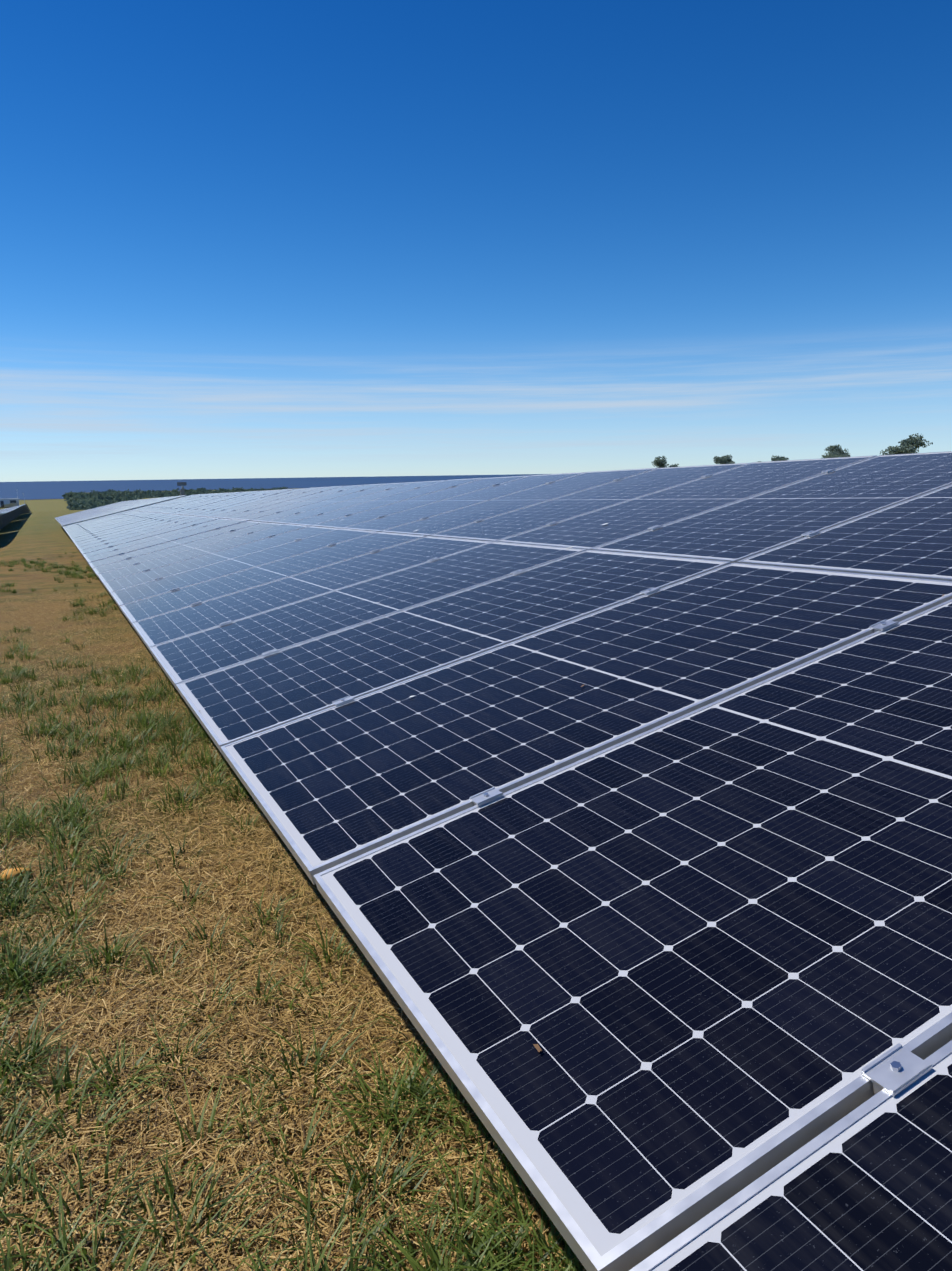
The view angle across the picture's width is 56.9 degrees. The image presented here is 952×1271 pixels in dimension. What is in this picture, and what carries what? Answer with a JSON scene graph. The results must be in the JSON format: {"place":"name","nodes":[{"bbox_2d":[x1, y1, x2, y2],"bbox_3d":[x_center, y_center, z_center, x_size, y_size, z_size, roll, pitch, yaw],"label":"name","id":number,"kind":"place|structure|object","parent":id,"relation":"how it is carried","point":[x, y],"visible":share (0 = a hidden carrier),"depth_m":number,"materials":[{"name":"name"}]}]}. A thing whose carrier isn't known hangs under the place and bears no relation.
{"place":"outdoors","nodes":[
{"label":"outdoors","id":0,"kind":"place"},
{"bbox_2d":[55,495,186,526],"bbox_3d":[-20.184,-6.776,47.413,4.475,1.941,32.281,-6,11,-25],"label":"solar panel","id":1,"kind":"object","parent":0,"point":[93,513],"visible":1,"depth_m":39.81,"materials":[{"name":"glass"}]},
{"bbox_2d":[0,474,545,499],"bbox_3d":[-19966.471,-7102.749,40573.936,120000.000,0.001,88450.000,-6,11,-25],"label":"sea","id":2,"kind":"structure","parent":0,"point":[42,490],"depth_m":4805.93,"materials":[{"name":"blue liquid"}]},
{"bbox_2d":[0,488,585,1270],"bbox_3d":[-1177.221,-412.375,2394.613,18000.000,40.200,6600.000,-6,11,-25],"label":"ground","id":3,"kind":"structure","parent":0,"point":[36,532],"depth_m":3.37,"materials":[{"name":"beige plant"}]},
{"bbox_2d":[0,508,18,528],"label":"pv table frame","id":4,"kind":"object","parent":3,"relation":"on","point":[6,519],"visible":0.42,"depth_m":74.13,"materials":[{"name":"grey metal"}]},
{"bbox_2d":[0,507,18,512],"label":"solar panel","id":5,"kind":"object","parent":4,"relation":"on","point":[5,511],"visible":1,"depth_m":74.50,"materials":[{"name":"glass"}]},
{"bbox_2d":[0,493,24,507],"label":"inverter station","id":6,"kind":"object","parent":3,"relation":"on","point":[4,503],"visible":0.85,"depth_m":292.42,"materials":[{"name":"white paint"}]},
{"bbox_2d":[0,868,31,882],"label":"stone","id":7,"kind":"object","parent":3,"relation":"on","point":[14,874],"visible":0.52,"depth_m":3.43,"materials":[{"name":"orange"}]},
{"bbox_2d":[5,506,29,516],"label":"pv table frame","id":8,"kind":"object","parent":3,"relation":"on","point":[24,509],"visible":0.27,"depth_m":131.48,"materials":[{"name":"grey metal"}]},
{"bbox_2d":[10,505,25,520],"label":"pv table frame","id":9,"kind":"object","parent":3,"relation":"on","point":[15,514],"visible":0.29,"depth_m":101.26,"materials":[{"name":"grey metal"}]},
{"bbox_2d":[0,504,24,510],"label":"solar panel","id":10,"kind":"object","parent":9,"relation":"on","point":[12,507],"visible":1,"depth_m":100.51,"materials":[{"name":"glass"}]},
{"bbox_2d":[62,486,292,509],"bbox_3d":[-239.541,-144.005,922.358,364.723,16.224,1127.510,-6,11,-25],"label":"treeline","id":11,"kind":"object","parent":3,"relation":"on","point":[81,500],"visible":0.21,"depth_m":985.71,"materials":[{"name":"green plant"}]},
{"bbox_2d":[177,482,186,495],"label":"cctv pole","id":12,"kind":"object","parent":3,"relation":"on","point":[182,489],"visible":0.69,"depth_m":69.25,"materials":[{"name":"metal"}]},
{"bbox_2d":[0,551,585,1270],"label":"grass tufts","id":13,"kind":"object","parent":3,"relation":"on","point":[72,819],"visible":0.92,"depth_m":2.23,"materials":[{"name":"green plant"}]},
{"bbox_2d":[651,456,678,467],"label":"gum tree","id":14,"kind":"object","parent":3,"relation":"on","point":[658,462],"visible":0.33,"depth_m":224.64,"materials":[{"name":"green plant"}]},
{"bbox_2d":[713,454,734,463],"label":"gum tree","id":15,"kind":"object","parent":3,"relation":"on","point":[725,459],"visible":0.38,"depth_m":226.03,"materials":[{"name":"green plant"}]},
{"bbox_2d":[758,455,788,461],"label":"gum tree","id":16,"kind":"object","parent":3,"relation":"on","point":[776,458],"visible":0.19,"depth_m":210.51,"materials":[{"name":"green plant"}]},
{"bbox_2d":[821,444,849,457],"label":"gum tree","id":17,"kind":"object","parent":3,"relation":"on","point":[837,451],"visible":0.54,"depth_m":200.43,"materials":[{"name":"green plant"}]},
{"bbox_2d":[880,433,932,454],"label":"gum tree","id":18,"kind":"object","parent":3,"relation":"on","point":[910,445],"visible":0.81,"depth_m":179.58,"materials":[{"name":"green plant"}]},
{"bbox_3d":[-4.360,-1.503,15.261,4.195,2.637,36.919,-6,11,-25],"label":"solar panel array","id":19,"kind":"object","parent":3,"relation":"on","visible":0},
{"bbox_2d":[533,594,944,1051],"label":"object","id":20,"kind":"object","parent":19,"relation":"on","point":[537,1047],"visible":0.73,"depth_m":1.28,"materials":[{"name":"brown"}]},
{"bbox_2d":[0,0,951,481],"label":"sky","id":21,"kind":"structure","parent":0,"point":[239,238],"materials":[{"name":"blue"}]},
{"bbox_2d":[63,451,951,1270],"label":"solar panel array","id":22,"kind":"object","parent":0,"point":[667,887],"visible":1,"depth_m":2.01,"materials":[{"name":"glass"}]}
]}

